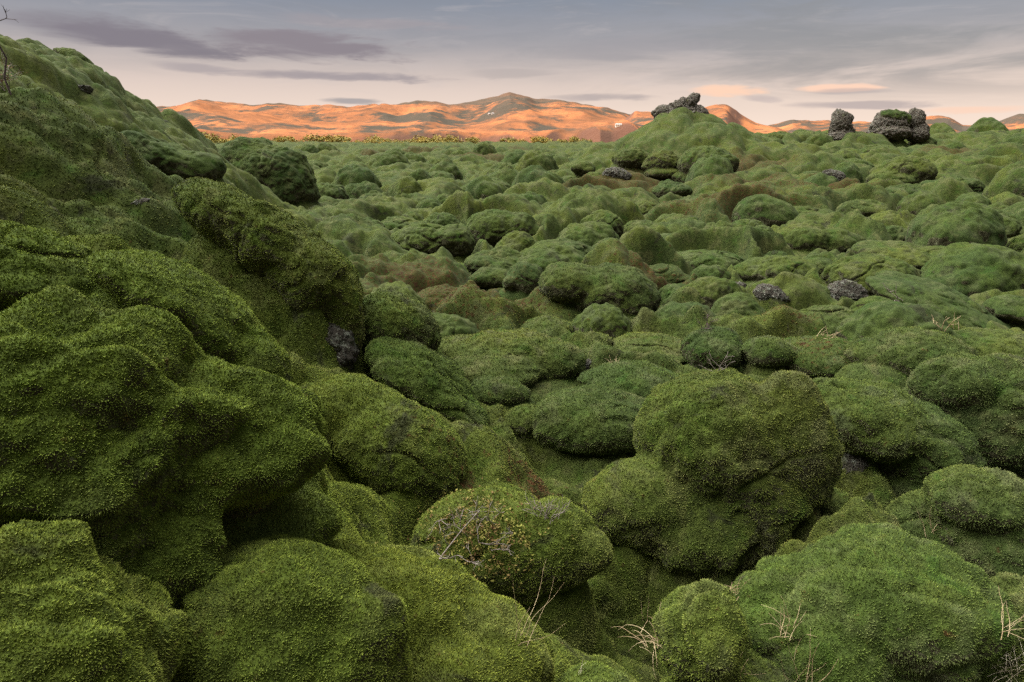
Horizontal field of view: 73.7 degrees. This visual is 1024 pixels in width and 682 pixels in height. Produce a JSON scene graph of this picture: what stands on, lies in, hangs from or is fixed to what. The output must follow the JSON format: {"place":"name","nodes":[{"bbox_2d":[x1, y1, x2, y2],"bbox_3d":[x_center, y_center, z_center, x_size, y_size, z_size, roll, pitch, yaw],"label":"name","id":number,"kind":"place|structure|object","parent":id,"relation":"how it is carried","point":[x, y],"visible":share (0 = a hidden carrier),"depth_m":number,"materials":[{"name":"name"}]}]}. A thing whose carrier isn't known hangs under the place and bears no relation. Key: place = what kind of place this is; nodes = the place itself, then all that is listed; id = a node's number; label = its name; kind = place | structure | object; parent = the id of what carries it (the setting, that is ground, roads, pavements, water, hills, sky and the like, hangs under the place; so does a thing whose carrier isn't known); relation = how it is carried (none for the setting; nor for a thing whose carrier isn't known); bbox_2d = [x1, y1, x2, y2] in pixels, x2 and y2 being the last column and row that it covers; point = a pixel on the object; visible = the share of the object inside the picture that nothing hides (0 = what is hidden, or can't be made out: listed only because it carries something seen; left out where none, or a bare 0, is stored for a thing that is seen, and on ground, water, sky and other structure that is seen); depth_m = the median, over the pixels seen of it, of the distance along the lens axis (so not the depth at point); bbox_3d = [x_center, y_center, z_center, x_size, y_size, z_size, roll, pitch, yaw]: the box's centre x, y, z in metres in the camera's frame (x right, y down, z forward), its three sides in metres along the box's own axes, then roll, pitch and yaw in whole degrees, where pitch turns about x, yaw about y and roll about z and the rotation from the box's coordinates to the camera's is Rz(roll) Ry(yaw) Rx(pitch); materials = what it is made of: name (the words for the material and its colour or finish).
{"place":"outdoors","nodes":[
{"label":"outdoors","id":0,"kind":"place"},
{"bbox_2d":[0,34,1023,681],"bbox_3d":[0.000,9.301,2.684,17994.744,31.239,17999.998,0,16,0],"label":"lava field","id":1,"kind":"structure","parent":0,"point":[76,166],"depth_m":11.04,"materials":[{"name":"plant"}]},
{"bbox_2d":[0,220,96,309],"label":"moss mound","id":2,"kind":"object","parent":1,"relation":"on","point":[34,260],"visible":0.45,"depth_m":4.08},
{"bbox_2d":[53,47,93,63],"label":"moss mound","id":3,"kind":"object","parent":1,"relation":"on","point":[67,51],"visible":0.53,"depth_m":23.61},
{"bbox_2d":[0,518,187,681],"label":"moss mound","id":4,"kind":"object","parent":1,"relation":"on","point":[74,607],"visible":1,"depth_m":1.65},
{"bbox_2d":[0,284,343,608],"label":"moss mound","id":5,"kind":"object","parent":1,"relation":"on","point":[153,444],"visible":0.74,"depth_m":2.14,"materials":[{"name":"plant"}]},
{"bbox_2d":[120,130,226,179],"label":"moss mound","id":6,"kind":"object","parent":1,"relation":"on","point":[167,158],"visible":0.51,"depth_m":12.50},
{"bbox_2d":[88,248,293,382],"bbox_3d":[-2.088,-0.034,4.537,1.234,1.249,1.324,0,16,0],"label":"moss mound","id":7,"kind":"object","parent":1,"relation":"on","point":[218,320],"visible":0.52,"depth_m":4.21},
{"bbox_2d":[171,177,365,351],"bbox_3d":[-2.526,-0.719,7.288,1.948,2.030,1.303,0,16,0],"label":"moss mound","id":8,"kind":"object","parent":1,"relation":"on","point":[295,262],"visible":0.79,"depth_m":6.75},
{"bbox_2d":[218,136,320,203],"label":"moss mound","id":9,"kind":"object","parent":1,"relation":"on","point":[284,174],"visible":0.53,"depth_m":23.99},
{"bbox_2d":[171,534,413,681],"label":"moss mound","id":10,"kind":"object","parent":1,"relation":"on","point":[282,608],"visible":0.85,"depth_m":2.14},
{"bbox_2d":[317,182,349,199],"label":"moss mound","id":11,"kind":"object","parent":1,"relation":"on","point":[334,191],"visible":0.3,"depth_m":29.45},
{"bbox_2d":[325,322,359,369],"bbox_3d":[-1.978,0.060,7.077,0.775,0.617,0.427,-4,17,-14],"label":"lava rock","id":12,"kind":"object","parent":1,"relation":"on","point":[340,341],"visible":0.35,"depth_m":6.97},
{"bbox_2d":[331,164,381,187],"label":"moss mound","id":13,"kind":"object","parent":1,"relation":"on","point":[350,174],"visible":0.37,"depth_m":34.22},
{"bbox_2d":[344,181,382,198],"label":"moss mound","id":14,"kind":"object","parent":1,"relation":"on","point":[356,190],"visible":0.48,"depth_m":32.33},
{"bbox_2d":[309,372,468,508],"bbox_3d":[-0.953,0.867,5.711,1.423,1.247,1.315,10,19,31],"label":"moss mound","id":15,"kind":"object","parent":1,"relation":"on","point":[381,438],"visible":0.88,"depth_m":5.23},
{"bbox_2d":[372,150,410,167],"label":"moss mound","id":16,"kind":"object","parent":1,"relation":"on","point":[389,158],"visible":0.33,"depth_m":54.01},
{"bbox_2d":[364,281,426,306],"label":"moss mound","id":17,"kind":"object","parent":1,"relation":"on","point":[401,286],"visible":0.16,"depth_m":11.51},
{"bbox_2d":[381,215,418,229],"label":"moss mound","id":18,"kind":"object","parent":1,"relation":"on","point":[392,223],"visible":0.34,"depth_m":21.07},
{"bbox_2d":[362,288,441,350],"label":"moss mound","id":19,"kind":"object","parent":1,"relation":"on","point":[392,313],"visible":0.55,"depth_m":7.44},
{"bbox_2d":[386,176,422,196],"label":"moss mound","id":20,"kind":"object","parent":1,"relation":"on","point":[407,184],"visible":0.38,"depth_m":31.32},
{"bbox_2d":[364,336,489,425],"bbox_3d":[-0.905,0.446,7.396,1.358,1.042,1.364,0,16,0],"label":"moss mound","id":21,"kind":"object","parent":1,"relation":"on","point":[425,376],"visible":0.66,"depth_m":6.94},
{"bbox_2d":[391,223,474,257],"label":"moss mound","id":22,"kind":"object","parent":1,"relation":"on","point":[454,240],"visible":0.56,"depth_m":17.40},
{"bbox_2d":[417,284,457,312],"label":"moss mound","id":23,"kind":"object","parent":1,"relation":"on","point":[433,297],"visible":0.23,"depth_m":12.96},
{"bbox_2d":[425,212,460,225],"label":"moss mound","id":24,"kind":"object","parent":1,"relation":"on","point":[443,218],"visible":0.31,"depth_m":21.31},
{"bbox_2d":[331,537,555,681],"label":"moss mound","id":25,"kind":"object","parent":1,"relation":"on","point":[463,624],"visible":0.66,"depth_m":2.71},
{"bbox_2d":[427,161,462,179],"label":"moss mound","id":26,"kind":"object","parent":1,"relation":"on","point":[453,169],"visible":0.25,"depth_m":43.89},
{"bbox_2d":[432,312,479,338],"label":"moss mound","id":27,"kind":"object","parent":1,"relation":"on","point":[452,324],"visible":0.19,"depth_m":10.26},
{"bbox_2d":[471,141,496,154],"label":"moss mound","id":28,"kind":"object","parent":1,"relation":"on","point":[484,147],"visible":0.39,"depth_m":79.74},
{"bbox_2d":[465,176,507,199],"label":"moss mound","id":29,"kind":"object","parent":1,"relation":"on","point":[479,187],"visible":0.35,"depth_m":29.81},
{"bbox_2d":[468,267,507,287],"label":"moss mound","id":30,"kind":"object","parent":1,"relation":"on","point":[487,277],"visible":0.74,"depth_m":14.25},
{"bbox_2d":[464,246,523,274],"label":"moss mound","id":31,"kind":"object","parent":1,"relation":"on","point":[504,257],"visible":0.56,"depth_m":15.59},
{"bbox_2d":[465,209,539,245],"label":"moss mound","id":32,"kind":"object","parent":1,"relation":"on","point":[491,227],"visible":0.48,"depth_m":18.78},
{"bbox_2d":[487,168,517,184],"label":"moss mound","id":33,"kind":"object","parent":1,"relation":"on","point":[507,175],"visible":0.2,"depth_m":36.10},
{"bbox_2d":[470,374,535,409],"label":"moss mound","id":34,"kind":"object","parent":1,"relation":"on","point":[510,392],"visible":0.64,"depth_m":7.83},
{"bbox_2d":[408,485,613,609],"bbox_3d":[-0.022,1.503,4.857,1.442,0.892,1.000,0,16,0],"label":"moss mound","id":35,"kind":"object","parent":1,"relation":"on","point":[584,555],"visible":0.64,"depth_m":4.54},
{"bbox_2d":[375,467,573,603],"bbox_3d":[-0.233,1.121,4.376,1.250,1.290,2.546,-7,18,-23],"label":"willow shrub","id":36,"kind":"object","parent":35,"relation":"on","point":[496,540],"visible":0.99,"depth_m":4.48,"materials":[{"name":"green plant"}]},
{"bbox_2d":[522,490,571,523],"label":"dead twigs","id":37,"kind":"object","parent":35,"relation":"on","point":[547,509],"visible":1,"depth_m":4.56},
{"bbox_2d":[438,328,586,402],"bbox_3d":[-0.070,0.322,9.034,2.028,0.825,2.175,-8,18,-26],"label":"moss mound","id":38,"kind":"object","parent":1,"relation":"on","point":[539,365],"visible":0.62,"depth_m":8.69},
{"bbox_2d":[494,230,535,251],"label":"moss mound","id":39,"kind":"object","parent":1,"relation":"on","point":[519,241],"visible":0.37,"depth_m":17.61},
{"bbox_2d":[503,404,536,439],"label":"moss mound","id":40,"kind":"object","parent":1,"relation":"on","point":[518,418],"visible":0.53,"depth_m":7.41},
{"bbox_2d":[498,261,542,300],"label":"moss mound","id":41,"kind":"object","parent":1,"relation":"on","point":[520,280],"visible":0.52,"depth_m":13.35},
{"bbox_2d":[514,150,558,171],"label":"moss mound","id":42,"kind":"object","parent":1,"relation":"on","point":[546,161],"visible":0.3,"depth_m":41.77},
{"bbox_2d":[511,165,564,185],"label":"moss mound","id":43,"kind":"object","parent":1,"relation":"on","point":[533,173],"visible":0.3,"depth_m":33.50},
{"bbox_2d":[518,314,572,334],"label":"moss mound","id":44,"kind":"object","parent":1,"relation":"on","point":[544,324],"visible":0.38,"depth_m":10.80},
{"bbox_2d":[516,243,584,271],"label":"moss mound","id":45,"kind":"object","parent":1,"relation":"on","point":[543,256],"visible":0.43,"depth_m":14.71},
{"bbox_2d":[520,238,592,254],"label":"moss mound","id":46,"kind":"object","parent":1,"relation":"on","point":[585,249],"visible":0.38,"depth_m":17.21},
{"bbox_2d":[571,161,595,175],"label":"moss mound","id":47,"kind":"object","parent":1,"relation":"on","point":[581,168],"visible":0.79,"depth_m":37.05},
{"bbox_2d":[556,221,619,246],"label":"moss mound","id":48,"kind":"object","parent":1,"relation":"on","point":[590,233],"visible":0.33,"depth_m":18.32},
{"bbox_2d":[531,384,645,455],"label":"moss mound","id":49,"kind":"object","parent":1,"relation":"on","point":[592,420],"visible":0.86,"depth_m":7.20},
{"bbox_2d":[555,660,630,681],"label":"moss mound","id":50,"kind":"object","parent":1,"relation":"on","point":[594,671],"visible":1,"depth_m":2.91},
{"bbox_2d":[538,261,661,319],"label":"moss mound","id":51,"kind":"object","parent":1,"relation":"on","point":[629,291],"visible":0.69,"depth_m":11.50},
{"bbox_2d":[571,302,631,338],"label":"moss mound","id":52,"kind":"object","parent":1,"relation":"on","point":[613,321],"visible":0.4,"depth_m":10.66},
{"bbox_2d":[580,209,623,237],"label":"moss mound","id":53,"kind":"object","parent":1,"relation":"on","point":[613,220],"visible":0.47,"depth_m":19.82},
{"bbox_2d":[602,167,631,179],"bbox_3d":[5.420,-8.530,35.206,1.606,0.901,0.990,0,16,0],"label":"lava rock","id":54,"kind":"object","parent":1,"relation":"on","point":[618,172],"visible":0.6,"depth_m":34.83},
{"bbox_2d":[576,359,679,396],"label":"moss mound","id":55,"kind":"object","parent":1,"relation":"on","point":[641,378],"visible":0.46,"depth_m":8.24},
{"bbox_2d":[610,147,649,168],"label":"moss mound","id":56,"kind":"object","parent":1,"relation":"on","point":[631,157],"visible":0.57,"depth_m":37.37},
{"bbox_2d":[613,331,686,362],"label":"moss mound","id":57,"kind":"object","parent":1,"relation":"on","point":[662,343],"visible":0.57,"depth_m":9.83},
{"bbox_2d":[641,150,679,178],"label":"moss mound","id":58,"kind":"object","parent":1,"relation":"on","point":[661,164],"visible":0.73,"depth_m":35.77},
{"bbox_2d":[649,263,689,283],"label":"moss mound","id":59,"kind":"object","parent":1,"relation":"on","point":[671,273],"visible":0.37,"depth_m":14.01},
{"bbox_2d":[659,283,684,304],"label":"moss mound","id":60,"kind":"object","parent":1,"relation":"on","point":[667,291],"visible":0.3,"depth_m":12.86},
{"bbox_2d":[652,181,692,197],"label":"moss mound","id":61,"kind":"object","parent":1,"relation":"on","point":[673,187],"visible":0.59,"depth_m":28.42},
{"bbox_2d":[651,92,709,118],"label":"lava slab","id":62,"kind":"structure","parent":1,"relation":"on","point":[690,101],"depth_m":41.61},
{"bbox_2d":[655,301,715,317],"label":"moss mound","id":63,"kind":"object","parent":1,"relation":"on","point":[669,309],"visible":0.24,"depth_m":11.19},
{"bbox_2d":[669,145,739,182],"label":"moss mound","id":64,"kind":"object","parent":1,"relation":"on","point":[687,159],"visible":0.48,"depth_m":34.28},
{"bbox_2d":[684,154,733,182],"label":"moss mound","id":65,"kind":"object","parent":1,"relation":"on","point":[715,164],"visible":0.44,"depth_m":30.99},
{"bbox_2d":[689,264,730,279],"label":"moss mound","id":66,"kind":"object","parent":1,"relation":"on","point":[703,270],"visible":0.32,"depth_m":14.23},
{"bbox_2d":[676,249,745,269],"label":"moss mound","id":67,"kind":"object","parent":1,"relation":"on","point":[699,257],"visible":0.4,"depth_m":15.23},
{"bbox_2d":[677,276,747,308],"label":"moss mound","id":68,"kind":"object","parent":1,"relation":"on","point":[711,290],"visible":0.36,"depth_m":12.10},
{"bbox_2d":[581,367,844,579],"bbox_3d":[1.527,1.050,5.596,2.006,1.733,1.302,-6,17,-19],"label":"moss mound","id":69,"kind":"object","parent":1,"relation":"on","point":[726,471],"visible":0.97,"depth_m":5.19,"materials":[{"name":"plant"}]},
{"bbox_2d":[680,325,746,373],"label":"moss mound","id":70,"kind":"object","parent":1,"relation":"on","point":[719,343],"visible":0.66,"depth_m":9.21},
{"bbox_2d":[651,578,794,681],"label":"moss mound","id":71,"kind":"object","parent":1,"relation":"on","point":[702,630],"visible":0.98,"depth_m":3.42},
{"bbox_2d":[710,291,765,315],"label":"moss mound","id":72,"kind":"object","parent":1,"relation":"on","point":[743,304],"visible":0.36,"depth_m":11.30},
{"bbox_2d":[732,194,798,226],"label":"moss mound","id":73,"kind":"object","parent":1,"relation":"on","point":[767,210],"visible":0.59,"depth_m":20.77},
{"bbox_2d":[753,283,790,301],"bbox_3d":[4.508,-0.790,11.858,0.643,0.408,0.427,6,17,20],"label":"lava rock","id":74,"kind":"object","parent":1,"relation":"on","point":[763,292],"visible":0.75,"depth_m":11.73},
{"bbox_2d":[733,255,819,285],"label":"moss mound","id":75,"kind":"object","parent":1,"relation":"on","point":[753,270],"visible":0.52,"depth_m":14.21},
{"bbox_2d":[742,333,849,378],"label":"moss mound","id":76,"kind":"object","parent":1,"relation":"on","point":[814,356],"visible":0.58,"depth_m":8.89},
{"bbox_2d":[805,132,833,145],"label":"moss mound","id":77,"kind":"object","parent":1,"relation":"on","point":[820,138],"visible":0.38,"depth_m":47.54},
{"bbox_2d":[803,172,837,186],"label":"moss mound","id":78,"kind":"object","parent":1,"relation":"on","point":[821,179],"visible":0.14,"depth_m":26.01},
{"bbox_2d":[776,223,866,256],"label":"moss mound","id":79,"kind":"object","parent":1,"relation":"on","point":[803,239],"visible":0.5,"depth_m":16.79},
{"bbox_2d":[799,304,854,334],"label":"moss mound","id":80,"kind":"object","parent":1,"relation":"on","point":[834,316],"visible":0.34,"depth_m":10.93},
{"bbox_2d":[819,487,851,516],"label":"moss mound","id":81,"kind":"object","parent":1,"relation":"on","point":[841,498],"visible":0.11,"depth_m":5.60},
{"bbox_2d":[828,109,855,140],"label":"rock stack","id":82,"kind":"object","parent":1,"relation":"on","point":[841,125],"visible":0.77,"depth_m":47.71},
{"bbox_2d":[827,279,867,300],"bbox_3d":[6.306,-0.807,12.884,0.704,0.714,0.426,5,17,16],"label":"lava rock","id":83,"kind":"object","parent":1,"relation":"on","point":[854,290],"visible":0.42,"depth_m":12.72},
{"bbox_2d":[833,162,863,182],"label":"moss mound","id":84,"kind":"object","parent":1,"relation":"on","point":[850,170],"visible":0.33,"depth_m":28.54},
{"bbox_2d":[841,452,868,474],"bbox_3d":[3.164,1.270,6.414,0.533,0.524,0.289,6,17,21],"label":"lava rock","id":85,"kind":"object","parent":1,"relation":"on","point":[860,463],"visible":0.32,"depth_m":6.27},
{"bbox_2d":[835,199,889,216],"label":"moss mound","id":86,"kind":"object","parent":1,"relation":"on","point":[868,207],"visible":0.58,"depth_m":21.46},
{"bbox_2d":[849,294,892,310],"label":"moss mound","id":87,"kind":"object","parent":1,"relation":"on","point":[859,303],"visible":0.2,"depth_m":11.33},
{"bbox_2d":[821,252,921,295],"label":"moss mound","id":88,"kind":"object","parent":1,"relation":"on","point":[859,268],"visible":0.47,"depth_m":13.23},
{"bbox_2d":[731,522,1022,681],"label":"moss mound","id":89,"kind":"object","parent":1,"relation":"on","point":[882,602],"visible":0.9,"depth_m":3.58,"materials":[{"name":"plant"}]},
{"bbox_2d":[987,615,1023,681],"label":"grass tuft","id":90,"kind":"object","parent":89,"relation":"on","point":[1008,664],"visible":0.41,"depth_m":3.71,"materials":[{"name":"plant"}]},
{"bbox_2d":[866,109,912,140],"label":"rock outcrop","id":91,"kind":"object","parent":1,"relation":"on","point":[891,125],"visible":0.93,"depth_m":47.80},
{"bbox_2d":[836,240,945,269],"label":"moss mound","id":92,"kind":"object","parent":1,"relation":"on","point":[917,256],"visible":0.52,"depth_m":15.10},
{"bbox_2d":[885,225,906,240],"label":"moss mound","id":93,"kind":"object","parent":1,"relation":"on","point":[896,233],"visible":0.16,"depth_m":17.57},
{"bbox_2d":[812,376,985,497],"bbox_3d":[3.611,0.928,6.566,1.626,1.127,1.256,0,16,0],"label":"moss mound","id":94,"kind":"object","parent":1,"relation":"on","point":[904,440],"visible":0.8,"depth_m":6.13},
{"bbox_2d":[835,300,965,341],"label":"moss mound","id":95,"kind":"object","parent":1,"relation":"on","point":[872,319],"visible":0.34,"depth_m":9.55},
{"bbox_2d":[865,154,937,183],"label":"moss mound","id":96,"kind":"object","parent":1,"relation":"on","point":[911,169],"visible":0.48,"depth_m":28.44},
{"bbox_2d":[885,184,922,193],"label":"moss mound","id":97,"kind":"object","parent":1,"relation":"on","point":[910,189],"visible":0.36,"depth_m":25.82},
{"bbox_2d":[834,326,979,388],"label":"moss mound","id":98,"kind":"object","parent":1,"relation":"on","point":[896,356],"visible":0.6,"depth_m":8.23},
{"bbox_2d":[907,107,929,142],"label":"rock pillar","id":99,"kind":"object","parent":1,"relation":"on","point":[920,127],"visible":0.82,"depth_m":48.23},
{"bbox_2d":[895,190,944,214],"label":"moss mound","id":100,"kind":"object","parent":1,"relation":"on","point":[915,203],"visible":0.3,"depth_m":21.57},
{"bbox_2d":[865,270,1010,328],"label":"moss mound","id":101,"kind":"object","parent":1,"relation":"on","point":[945,301],"visible":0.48,"depth_m":11.36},
{"bbox_2d":[920,174,985,194],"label":"moss mound","id":102,"kind":"object","parent":1,"relation":"on","point":[976,185],"visible":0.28,"depth_m":26.32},
{"bbox_2d":[884,464,1023,579],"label":"moss mound","id":103,"kind":"object","parent":1,"relation":"on","point":[976,513],"visible":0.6,"depth_m":5.00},
{"bbox_2d":[905,201,1007,245],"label":"moss mound","id":104,"kind":"object","parent":1,"relation":"on","point":[947,224],"visible":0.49,"depth_m":15.59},
{"bbox_2d":[903,352,1023,479],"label":"moss mound","id":105,"kind":"object","parent":1,"relation":"on","point":[981,398],"visible":0.59,"depth_m":6.38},
{"bbox_2d":[921,242,1023,296],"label":"moss mound","id":106,"kind":"object","parent":1,"relation":"on","point":[968,269],"visible":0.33,"depth_m":13.01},
{"bbox_2d":[955,192,991,204],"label":"moss mound","id":107,"kind":"object","parent":1,"relation":"on","point":[976,197],"visible":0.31,"depth_m":22.70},
{"bbox_2d":[967,117,1008,132],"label":"moss mound","id":108,"kind":"object","parent":1,"relation":"on","point":[983,124],"visible":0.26,"depth_m":65.92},
{"bbox_2d":[953,327,1023,357],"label":"moss mound","id":109,"kind":"object","parent":1,"relation":"on","point":[983,341],"visible":0.42,"depth_m":9.41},
{"bbox_2d":[982,160,1023,197],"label":"moss mound","id":110,"kind":"object","parent":1,"relation":"on","point":[1010,178],"visible":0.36,"depth_m":24.00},
{"bbox_2d":[982,294,1023,323],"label":"moss mound","id":111,"kind":"object","parent":1,"relation":"on","point":[1008,308],"visible":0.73,"depth_m":11.58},
{"bbox_2d":[995,209,1021,237],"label":"moss mound","id":112,"kind":"object","parent":1,"relation":"on","point":[1013,225],"visible":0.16,"depth_m":17.84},
{"bbox_2d":[1002,201,1023,225],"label":"moss mound","id":113,"kind":"object","parent":1,"relation":"on","point":[1016,209],"visible":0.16,"depth_m":19.59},
{"bbox_2d":[1005,235,1023,251],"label":"moss mound","id":114,"kind":"object","parent":1,"relation":"on","point":[1015,243],"visible":0.27,"depth_m":15.91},
{"bbox_2d":[0,0,1023,124],"label":"sky","id":115,"kind":"structure","parent":0,"point":[770,61],"materials":[{"name":"grey"}]},
{"bbox_2d":[157,92,1023,142],"bbox_3d":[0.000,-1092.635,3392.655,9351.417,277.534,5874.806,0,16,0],"label":"hills","id":116,"kind":"structure","parent":0,"point":[516,116],"depth_m":2524.50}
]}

